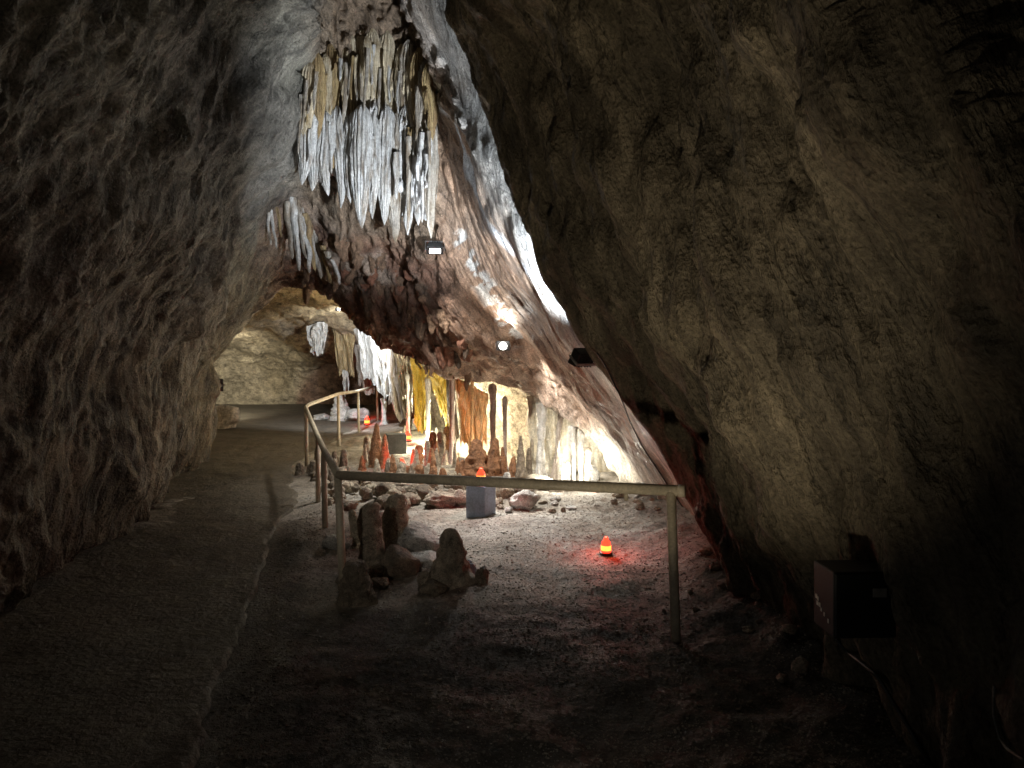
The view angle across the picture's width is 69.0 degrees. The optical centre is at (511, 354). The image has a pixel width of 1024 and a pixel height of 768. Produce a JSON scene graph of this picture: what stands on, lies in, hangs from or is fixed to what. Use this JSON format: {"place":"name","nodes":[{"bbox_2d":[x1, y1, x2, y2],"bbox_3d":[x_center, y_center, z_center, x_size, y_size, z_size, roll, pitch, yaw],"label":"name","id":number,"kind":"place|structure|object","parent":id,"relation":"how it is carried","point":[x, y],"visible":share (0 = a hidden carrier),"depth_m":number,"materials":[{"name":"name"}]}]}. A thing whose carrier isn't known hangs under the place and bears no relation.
{"place":"outdoors","nodes":[
{"label":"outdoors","id":0,"kind":"place"},
{"bbox_2d":[0,0,322,613],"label":"rock wall","id":1,"kind":"structure","parent":0,"point":[149,176],"depth_m":6.18,"materials":[{"name":"stone"}]},
{"bbox_2d":[0,404,363,767],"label":"path","id":2,"kind":"structure","parent":0,"point":[120,661],"depth_m":4.65,"materials":[{"name":"concrete"}]},
{"bbox_2d":[210,286,577,471],"bbox_3d":[-4.396,0.295,16.790,5.845,3.700,17.617,0,0,-25],"label":"tunnel rock","id":3,"kind":"object","parent":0,"point":[266,356],"visible":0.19,"depth_m":21.23,"materials":[{"name":"stone"}]},
{"bbox_2d":[306,322,327,355],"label":"drapery","id":4,"kind":"object","parent":3,"relation":"attached to","point":[317,334],"visible":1,"depth_m":17.44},
{"bbox_2d":[333,330,354,378],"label":"drapery","id":5,"kind":"object","parent":3,"relation":"attached to","point":[344,345],"visible":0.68,"depth_m":17.58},
{"bbox_2d":[342,370,348,390],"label":"drapery","id":6,"kind":"object","parent":5,"relation":"hanging from","point":[345,376],"visible":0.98,"depth_m":17.59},
{"bbox_2d":[353,343,375,394],"bbox_3d":[-3.480,0.011,17.460,0.462,1.866,1.247,0,0,-40],"label":"drapery","id":7,"kind":"object","parent":3,"relation":"attached to","point":[366,382],"visible":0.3,"depth_m":17.55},
{"bbox_2d":[353,328,383,395],"bbox_3d":[-3.108,0.045,16.532,0.419,1.688,1.623,0,0,-38],"label":"drapery","id":8,"kind":"object","parent":3,"relation":"attached to","point":[366,356],"visible":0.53,"depth_m":16.68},
{"bbox_2d":[370,336,390,403],"bbox_3d":[-2.694,0.188,15.390,0.425,1.674,1.175,0,0,-33],"label":"drapery","id":9,"kind":"object","parent":3,"relation":"attached to","point":[379,368],"visible":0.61,"depth_m":15.40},
{"bbox_2d":[381,349,410,422],"bbox_3d":[-2.346,0.453,14.947,0.460,1.845,1.465,0,0,-31],"label":"drapery","id":10,"kind":"object","parent":3,"relation":"attached to","point":[396,400],"visible":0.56,"depth_m":15.00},
{"bbox_2d":[393,353,410,395],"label":"drapery","id":11,"kind":"object","parent":3,"relation":"attached to","point":[401,362],"visible":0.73,"depth_m":13.80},
{"bbox_2d":[398,357,412,411],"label":"drapery","id":12,"kind":"object","parent":3,"relation":"attached to","point":[403,392],"visible":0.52,"depth_m":13.68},
{"bbox_2d":[410,358,430,433],"bbox_3d":[-1.610,0.696,13.086,0.249,1.497,0.777,0,0,-35],"label":"drapery","id":13,"kind":"object","parent":3,"relation":"attached to","point":[419,390],"visible":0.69,"depth_m":13.03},
{"bbox_2d":[428,369,449,425],"bbox_3d":[-1.201,0.846,12.141,0.333,1.461,0.785,0,0,-34],"label":"drapery","id":14,"kind":"object","parent":3,"relation":"attached to","point":[439,386],"visible":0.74,"depth_m":12.10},
{"bbox_2d":[446,379,461,446],"bbox_3d":[-0.917,0.957,11.839,0.258,1.314,0.478,0,0,0],"label":"drapery","id":15,"kind":"object","parent":3,"relation":"attached to","point":[457,432],"visible":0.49,"depth_m":11.80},
{"bbox_2d":[454,379,475,448],"bbox_3d":[-0.673,0.976,11.353,0.320,1.310,0.639,0,0,-40],"label":"drapery","id":16,"kind":"object","parent":3,"relation":"attached to","point":[463,398],"visible":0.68,"depth_m":11.37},
{"bbox_2d":[474,386,488,448],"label":"drapery","id":17,"kind":"object","parent":3,"relation":"attached to","point":[481,399],"visible":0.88,"depth_m":11.02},
{"bbox_2d":[386,433,406,453],"bbox_3d":[-1.868,1.423,12.000,0.310,0.310,0.280,0,0,-15],"label":"stone block","id":18,"kind":"object","parent":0,"point":[397,443],"depth_m":11.87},
{"bbox_2d":[32,404,935,767],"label":"ground","id":19,"kind":"structure","parent":0,"point":[790,648],"depth_m":3.99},
{"bbox_2d":[216,404,239,428],"bbox_3d":[-6.289,1.431,16.372,0.662,0.739,0.553,0,0,21],"label":"rock","id":20,"kind":"object","parent":19,"relation":"on","point":[228,416],"visible":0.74,"depth_m":16.19,"materials":[{"name":"beige stone"}]},
{"bbox_2d":[295,462,304,475],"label":"stalagmite","id":21,"kind":"object","parent":19,"relation":"on","point":[299,468],"visible":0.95,"depth_m":9.93,"materials":[{"name":"stone"}]},
{"bbox_2d":[308,460,315,475],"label":"stalagmite","id":22,"kind":"object","parent":19,"relation":"on","point":[312,466],"visible":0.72,"depth_m":9.74,"materials":[{"name":"stone"}]},
{"bbox_2d":[313,413,329,419],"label":"rock","id":23,"kind":"object","parent":19,"relation":"on","point":[323,416],"visible":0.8,"depth_m":18.37,"materials":[{"name":"stone"}]},
{"bbox_2d":[322,534,352,549],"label":"rock","id":24,"kind":"object","parent":19,"relation":"on","point":[329,541],"visible":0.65,"depth_m":6.14,"materials":[{"name":"stone"}]},
{"bbox_2d":[328,395,349,420],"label":"stalagmite","id":25,"kind":"object","parent":19,"relation":"on","point":[344,406],"visible":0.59,"depth_m":18.10,"materials":[{"name":"stone"}]},
{"bbox_2d":[340,449,347,466],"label":"stalagmite","id":26,"kind":"object","parent":19,"relation":"on","point":[343,458],"visible":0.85,"depth_m":10.49,"materials":[{"name":"stone"}]},
{"bbox_2d":[343,501,358,509],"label":"stone","id":27,"kind":"object","parent":19,"relation":"on","point":[349,505],"visible":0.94,"depth_m":7.56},
{"bbox_2d":[348,509,359,547],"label":"stalagmite","id":28,"kind":"object","parent":19,"relation":"on","point":[352,516],"visible":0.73,"depth_m":6.32,"materials":[{"name":"beige stone"}]},
{"bbox_2d":[334,559,377,607],"bbox_3d":[-1.053,1.536,5.028,0.300,0.320,0.258,0,0,19],"label":"stalagmite","id":29,"kind":"object","parent":19,"relation":"on","point":[355,586],"visible":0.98,"depth_m":4.95,"materials":[{"name":"stone"}]},
{"bbox_2d":[344,408,369,420],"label":"rock","id":30,"kind":"object","parent":19,"relation":"on","point":[350,414],"visible":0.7,"depth_m":17.93,"materials":[{"name":"stone"}]},
{"bbox_2d":[358,455,366,470],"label":"stalagmite","id":31,"kind":"object","parent":19,"relation":"on","point":[362,466],"visible":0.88,"depth_m":10.18,"materials":[{"name":"red stone"}]},
{"bbox_2d":[359,486,372,499],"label":"stone","id":32,"kind":"object","parent":19,"relation":"on","point":[365,493],"visible":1,"depth_m":8.16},
{"bbox_2d":[363,436,370,459],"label":"stalagmite","id":33,"kind":"object","parent":19,"relation":"on","point":[367,441],"visible":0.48,"depth_m":11.43,"materials":[{"name":"brown stone"}]},
{"bbox_2d":[357,501,384,568],"bbox_3d":[-1.069,1.406,5.650,0.253,0.591,0.235,0,0,30],"label":"stalagmite","id":34,"kind":"object","parent":19,"relation":"on","point":[370,537],"visible":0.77,"depth_m":5.58,"materials":[{"name":"brown stone"}]},
{"bbox_2d":[368,423,380,467],"bbox_3d":[-1.926,1.294,10.606,0.289,0.656,0.284,0,0,0],"label":"stalagmite","id":35,"kind":"object","parent":19,"relation":"on","point":[375,449],"visible":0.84,"depth_m":10.54,"materials":[{"name":"red stone"}]},
{"bbox_2d":[367,564,382,577],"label":"rock","id":36,"kind":"object","parent":19,"relation":"on","point":[374,570],"visible":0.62,"depth_m":5.50,"materials":[{"name":"stone"}]},
{"bbox_2d":[373,458,380,471],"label":"stalagmite","id":37,"kind":"object","parent":19,"relation":"on","point":[376,466],"visible":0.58,"depth_m":9.45,"materials":[{"name":"beige stone"}]},
{"bbox_2d":[371,577,389,588],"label":"rock","id":38,"kind":"object","parent":19,"relation":"on","point":[381,582],"visible":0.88,"depth_m":5.31,"materials":[{"name":"brown stone"}]},
{"bbox_2d":[376,494,389,508],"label":"stone","id":39,"kind":"object","parent":19,"relation":"on","point":[381,500],"visible":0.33,"depth_m":7.65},
{"bbox_2d":[379,397,387,424],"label":"column","id":40,"kind":"structure","parent":19,"relation":"on","point":[383,411],"depth_m":16.95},
{"bbox_2d":[375,482,391,495],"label":"stone","id":41,"kind":"object","parent":19,"relation":"on","point":[385,487],"visible":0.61,"depth_m":8.11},
{"bbox_2d":[379,434,390,468],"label":"stalagmite","id":42,"kind":"object","parent":19,"relation":"on","point":[384,454],"visible":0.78,"depth_m":10.37,"materials":[{"name":"red stone"}]},
{"bbox_2d":[390,457,396,472],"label":"stalagmite","id":43,"kind":"object","parent":19,"relation":"on","point":[393,467],"visible":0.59,"depth_m":9.55,"materials":[{"name":"red stone"}]},
{"bbox_2d":[381,493,408,550],"bbox_3d":[-0.956,1.413,6.152,0.283,0.550,0.282,0,0,0],"label":"stalagmite","id":44,"kind":"object","parent":19,"relation":"on","point":[395,518],"visible":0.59,"depth_m":6.07,"materials":[{"name":"beige stone"}]},
{"bbox_2d":[380,544,420,578],"bbox_3d":[-0.858,1.570,5.592,0.288,0.266,0.257,0,0,-36],"label":"rock","id":45,"kind":"object","parent":19,"relation":"on","point":[397,561],"visible":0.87,"depth_m":5.52,"materials":[{"name":"stone"}]},
{"bbox_2d":[395,462,406,483],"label":"stalagmite","id":46,"kind":"object","parent":19,"relation":"on","point":[401,466],"visible":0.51,"depth_m":9.22,"materials":[{"name":"beige stone"}]},
{"bbox_2d":[405,373,411,439],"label":"column","id":47,"kind":"structure","parent":19,"relation":"on","point":[408,378],"depth_m":13.57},
{"bbox_2d":[404,492,417,504],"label":"stone","id":48,"kind":"object","parent":19,"relation":"on","point":[412,497],"visible":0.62,"depth_m":7.77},
{"bbox_2d":[392,520,438,552],"bbox_3d":[-0.796,1.561,6.149,0.398,0.332,0.466,0,0,-14],"label":"rock","id":49,"kind":"object","parent":19,"relation":"on","point":[417,536],"visible":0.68,"depth_m":6.01,"materials":[{"name":"stone"}]},
{"bbox_2d":[412,449,419,467],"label":"stalagmite","id":50,"kind":"object","parent":19,"relation":"on","point":[415,461],"visible":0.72,"depth_m":10.07,"materials":[{"name":"beige stone"}]},
{"bbox_2d":[414,445,423,464],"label":"stalagmite","id":51,"kind":"object","parent":19,"relation":"on","point":[419,448],"visible":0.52,"depth_m":10.59,"materials":[{"name":"red stone"}]},
{"bbox_2d":[415,465,423,473],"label":"stalagmite","id":52,"kind":"object","parent":19,"relation":"on","point":[419,469],"visible":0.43,"depth_m":9.30,"materials":[{"name":"red stone"}]},
{"bbox_2d":[411,550,435,571],"bbox_3d":[-0.696,1.601,5.791,0.392,0.122,0.341,0,0,6],"label":"rock","id":53,"kind":"object","parent":19,"relation":"on","point":[427,558],"visible":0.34,"depth_m":5.71,"materials":[{"name":"stone"}]},
{"bbox_2d":[415,484,432,499],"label":"stone","id":54,"kind":"object","parent":19,"relation":"on","point":[423,490],"visible":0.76,"depth_m":8.03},
{"bbox_2d":[417,568,431,584],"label":"rock","id":55,"kind":"object","parent":19,"relation":"on","point":[423,576],"visible":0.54,"depth_m":5.16,"materials":[{"name":"brown stone"}]},
{"bbox_2d":[424,440,429,465],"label":"stalagmite","id":56,"kind":"object","parent":19,"relation":"on","point":[426,449],"visible":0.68,"depth_m":10.25,"materials":[{"name":"brown stone"}]},
{"bbox_2d":[425,375,430,440],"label":"column","id":57,"kind":"structure","parent":19,"relation":"on","point":[428,388],"depth_m":12.37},
{"bbox_2d":[427,448,435,462],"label":"stalagmite","id":58,"kind":"object","parent":19,"relation":"on","point":[431,455],"visible":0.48,"depth_m":10.16,"materials":[{"name":"red stone"}]},
{"bbox_2d":[429,432,436,447],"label":"stalagmite","id":59,"kind":"object","parent":19,"relation":"on","point":[432,438],"visible":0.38,"depth_m":10.84,"materials":[{"name":"red stone"}]},
{"bbox_2d":[417,578,449,596],"bbox_3d":[-0.553,1.599,5.115,0.199,0.109,0.220,0,0,36],"label":"rock","id":60,"kind":"object","parent":19,"relation":"on","point":[433,587],"visible":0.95,"depth_m":5.05,"materials":[{"name":"stone"}]},
{"bbox_2d":[434,448,441,467],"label":"stalagmite","id":61,"kind":"object","parent":19,"relation":"on","point":[438,462],"visible":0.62,"depth_m":10.37,"materials":[{"name":"beige stone"}]},
{"bbox_2d":[423,490,455,507],"bbox_3d":[-0.753,1.505,7.741,0.352,0.178,0.333,0,0,-40],"label":"rock","id":62,"kind":"object","parent":19,"relation":"on","point":[438,498],"visible":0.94,"depth_m":7.65,"materials":[{"name":"brown stone"}]},
{"bbox_2d":[437,431,445,455],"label":"stalagmite","id":63,"kind":"object","parent":19,"relation":"on","point":[441,439],"visible":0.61,"depth_m":10.81,"materials":[{"name":"brown stone"}]},
{"bbox_2d":[441,450,448,465],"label":"stalagmite","id":64,"kind":"object","parent":19,"relation":"on","point":[445,459],"visible":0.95,"depth_m":10.66,"materials":[{"name":"beige stone"}]},
{"bbox_2d":[443,426,448,452],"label":"stalagmite","id":65,"kind":"object","parent":19,"relation":"on","point":[446,430],"visible":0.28,"depth_m":11.47,"materials":[{"name":"red stone"}]},
{"bbox_2d":[448,380,454,464],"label":"column","id":66,"kind":"structure","parent":19,"relation":"on","point":[451,430],"depth_m":10.67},
{"bbox_2d":[430,528,477,590],"bbox_3d":[-0.421,1.433,5.301,0.377,0.414,0.387,0,0,0],"label":"stalagmite","id":67,"kind":"object","parent":19,"relation":"on","point":[451,568],"visible":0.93,"depth_m":5.21,"materials":[{"name":"brown stone"}]},
{"bbox_2d":[451,443,457,467],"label":"stalagmite","id":68,"kind":"object","parent":19,"relation":"on","point":[455,457],"visible":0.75,"depth_m":10.38,"materials":[{"name":"brown stone"}]},
{"bbox_2d":[452,489,465,505],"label":"stone","id":69,"kind":"object","parent":19,"relation":"on","point":[460,496],"visible":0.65,"depth_m":7.71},
{"bbox_2d":[470,381,473,446],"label":"column","id":70,"kind":"structure","parent":19,"relation":"on","point":[472,410],"depth_m":10.88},
{"bbox_2d":[463,439,489,476],"bbox_3d":[-0.469,1.325,9.583,0.374,0.494,0.358,0,0,0],"label":"stalagmite","id":71,"kind":"object","parent":19,"relation":"on","point":[475,459],"visible":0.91,"depth_m":9.51,"materials":[{"name":"red stone"}]},
{"bbox_2d":[466,486,495,517],"bbox_3d":[-0.306,1.440,7.350,0.215,0.325,0.220,0,0,28],"label":"stone block","id":72,"kind":"object","parent":19,"relation":"on","point":[480,501],"depth_m":7.26,"materials":[{"name":"stone"}]},
{"bbox_2d":[475,566,488,583],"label":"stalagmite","id":73,"kind":"object","parent":19,"relation":"on","point":[482,575],"visible":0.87,"depth_m":5.27,"materials":[{"name":"stone"}]},
{"bbox_2d":[488,383,496,446],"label":"column","id":74,"kind":"structure","parent":19,"relation":"on","point":[492,389],"depth_m":10.36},
{"bbox_2d":[485,438,501,476],"bbox_3d":[-0.233,1.318,9.599,0.270,0.507,0.306,0,0,0],"label":"stalagmite","id":75,"kind":"object","parent":19,"relation":"on","point":[492,462],"visible":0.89,"depth_m":9.53,"materials":[{"name":"red stone"}]},
{"bbox_2d":[304,386,685,642],"bbox_3d":[-2.030,1.190,10.835,1.919,1.084,14.473,0,0,-17],"label":"railing","id":76,"kind":"object","parent":19,"relation":"on","point":[670,492],"visible":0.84,"depth_m":4.76,"materials":[{"name":"metal"}]},
{"bbox_2d":[500,447,507,475],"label":"stalagmite","id":77,"kind":"object","parent":19,"relation":"on","point":[503,465],"visible":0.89,"depth_m":9.57,"materials":[{"name":"red stone"}]},
{"bbox_2d":[502,396,508,467],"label":"column","id":78,"kind":"structure","parent":19,"relation":"on","point":[504,405],"depth_m":10.18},
{"bbox_2d":[496,487,514,498],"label":"rock","id":79,"kind":"object","parent":19,"relation":"on","point":[505,493],"visible":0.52,"depth_m":8.21,"materials":[{"name":"beige stone"}]},
{"bbox_2d":[508,456,515,476],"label":"stalagmite","id":80,"kind":"object","parent":19,"relation":"on","point":[512,468],"visible":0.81,"depth_m":9.57,"materials":[{"name":"red stone"}]},
{"bbox_2d":[515,435,528,477],"bbox_3d":[0.116,1.305,9.592,0.185,0.545,0.205,0,0,40],"label":"stalagmite","id":81,"kind":"object","parent":19,"relation":"on","point":[521,471],"visible":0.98,"depth_m":9.56,"materials":[{"name":"stone"}]},
{"bbox_2d":[509,490,540,509],"bbox_3d":[0.145,1.533,7.861,0.318,0.235,0.292,0,0,11],"label":"rock","id":82,"kind":"object","parent":19,"relation":"on","point":[526,499],"visible":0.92,"depth_m":7.76,"materials":[{"name":"stone"}]},
{"bbox_2d":[526,448,532,474],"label":"stalagmite","id":83,"kind":"object","parent":19,"relation":"on","point":[529,469],"visible":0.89,"depth_m":9.67,"materials":[{"name":"stone"}]},
{"bbox_2d":[527,474,552,479],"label":"rock","id":84,"kind":"object","parent":19,"relation":"on","point":[536,476],"visible":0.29,"depth_m":9.06,"materials":[{"name":"beige stone"}]},
{"bbox_2d":[535,401,547,476],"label":"column","id":85,"kind":"structure","parent":19,"relation":"on","point":[541,410],"depth_m":9.55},
{"bbox_2d":[550,412,563,479],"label":"column","id":86,"kind":"structure","parent":19,"relation":"on","point":[554,474],"depth_m":9.47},
{"bbox_2d":[561,461,570,479],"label":"stalagmite","id":87,"kind":"object","parent":19,"relation":"on","point":[566,471],"visible":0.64,"depth_m":9.06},
{"bbox_2d":[568,425,577,480],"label":"column","id":88,"kind":"structure","parent":19,"relation":"on","point":[572,432],"depth_m":9.16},
{"bbox_2d":[577,430,584,480],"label":"column","id":89,"kind":"structure","parent":19,"relation":"on","point":[580,435],"depth_m":9.12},
{"bbox_2d":[584,447,591,480],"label":"column","id":90,"kind":"structure","parent":19,"relation":"on","point":[588,451],"depth_m":9.07,"materials":[{"name":"beige stone"}]},
{"bbox_2d":[589,464,599,481],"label":"stalagmite","id":91,"kind":"object","parent":19,"relation":"on","point":[594,473],"visible":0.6,"depth_m":9.33,"materials":[{"name":"stone"}]},
{"bbox_2d":[599,537,612,555],"bbox_3d":[0.757,1.535,6.000,0.105,0.145,0.105,0,0,0],"label":"red lamp","id":92,"kind":"object","parent":19,"relation":"on","point":[605,547],"visible":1,"depth_m":5.97,"materials":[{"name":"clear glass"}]},
{"bbox_2d":[699,546,713,554],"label":"stone","id":93,"kind":"object","parent":19,"relation":"on","point":[706,550],"visible":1,"depth_m":5.59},
{"bbox_2d":[742,626,754,633],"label":"stone","id":94,"kind":"object","parent":19,"relation":"on","point":[748,629],"visible":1,"depth_m":4.31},
{"bbox_2d":[776,673,787,683],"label":"stone","id":95,"kind":"object","parent":19,"relation":"on","point":[781,678],"visible":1,"depth_m":3.70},
{"bbox_2d":[780,624,797,634],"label":"stone","id":96,"kind":"object","parent":19,"relation":"on","point":[790,629],"visible":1,"depth_m":4.07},
{"bbox_2d":[791,657,809,673],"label":"stone","id":97,"kind":"object","parent":19,"relation":"on","point":[801,665],"visible":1,"depth_m":3.74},
{"bbox_2d":[304,0,694,515],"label":"sloping rock wall","id":98,"kind":"structure","parent":0,"point":[481,279],"depth_m":8.95,"materials":[{"name":"stone"}]},
{"bbox_2d":[266,197,340,283],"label":"flowstone cascade","id":99,"kind":"object","parent":98,"relation":"attached to","point":[300,223],"visible":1,"depth_m":9.90,"materials":[{"name":"stone"}]},
{"bbox_2d":[297,28,440,242],"bbox_3d":[-1.774,-2.727,9.088,1.966,2.720,1.626,0,0,0],"label":"flowstone curtain","id":100,"kind":"object","parent":98,"relation":"attached to","point":[367,130],"visible":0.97,"depth_m":9.00,"materials":[{"name":"stone"}]},
{"bbox_2d":[299,234,472,390],"bbox_3d":[-1.814,-0.618,10.132,3.050,2.221,0.927,0,0,21],"label":"rock overhang","id":101,"kind":"object","parent":98,"relation":"hanging from","point":[346,251],"visible":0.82,"depth_m":9.88,"materials":[{"name":"stone"}]},
{"bbox_2d":[340,307,454,378],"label":"lip stalactites","id":102,"kind":"object","parent":98,"relation":"hanging from","point":[427,367],"visible":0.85,"depth_m":10.27,"materials":[{"name":"red stone"}]},
{"bbox_2d":[425,241,444,254],"bbox_3d":[-0.939,-1.325,9.086,0.241,0.145,0.156,0,-27,-6],"label":"floodlight","id":103,"kind":"object","parent":98,"relation":"attached to","point":[434,247],"visible":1,"depth_m":9.03,"materials":[{"name":"white"}]},
{"bbox_2d":[495,341,510,350],"bbox_3d":[-0.109,-0.122,8.983,0.184,0.119,0.112,0,16,-1],"label":"floodlight","id":104,"kind":"object","parent":98,"relation":"attached to","point":[502,345],"visible":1,"depth_m":8.93,"materials":[{"name":"white"}]},
{"bbox_2d":[527,396,613,474],"bbox_3d":[0.986,1.238,9.914,1.623,1.369,0.410,0,0,10],"label":"flowstone sheet","id":105,"kind":"object","parent":98,"relation":"attached to","point":[598,461],"visible":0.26,"depth_m":9.92,"materials":[{"name":"stone"}]},
{"bbox_2d":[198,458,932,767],"bbox_3d":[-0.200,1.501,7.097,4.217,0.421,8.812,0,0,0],"label":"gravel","id":106,"kind":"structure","parent":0,"point":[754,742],"depth_m":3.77,"materials":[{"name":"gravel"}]},
{"bbox_2d":[444,0,1023,767],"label":"rock wall","id":107,"kind":"structure","parent":0,"point":[778,248],"depth_m":2.95,"materials":[{"name":"stone"}]},
{"bbox_2d":[568,348,595,367],"bbox_3d":[0.574,0.038,5.906,0.227,0.147,0.136,0,36,-31],"label":"floodlight","id":108,"kind":"object","parent":107,"relation":"attached to","point":[579,357],"visible":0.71,"depth_m":5.86,"materials":[{"name":"black"}]},
{"bbox_2d":[596,353,682,506],"bbox_3d":[1.086,0.886,6.410,0.604,1.808,1.964,0,0,39],"label":"cable","id":109,"kind":"object","parent":107,"relation":"attached to","point":[630,421],"visible":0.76,"depth_m":6.39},
{"bbox_2d":[814,560,895,637],"bbox_3d":[1.375,0.976,3.095,0.266,0.260,0.396,0,0,-2],"label":"junction box","id":110,"kind":"object","parent":107,"relation":"attached to","point":[852,598],"visible":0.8,"depth_m":2.90,"materials":[{"name":"black plastic"}]},
{"bbox_2d":[835,639,932,766],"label":"cable","id":111,"kind":"object","parent":107,"relation":"attached to","point":[894,704],"visible":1,"depth_m":3.10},
{"bbox_2d":[992,685,1023,761],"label":"cable","id":112,"kind":"object","parent":107,"relation":"attached to","point":[997,729],"visible":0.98,"depth_m":2.52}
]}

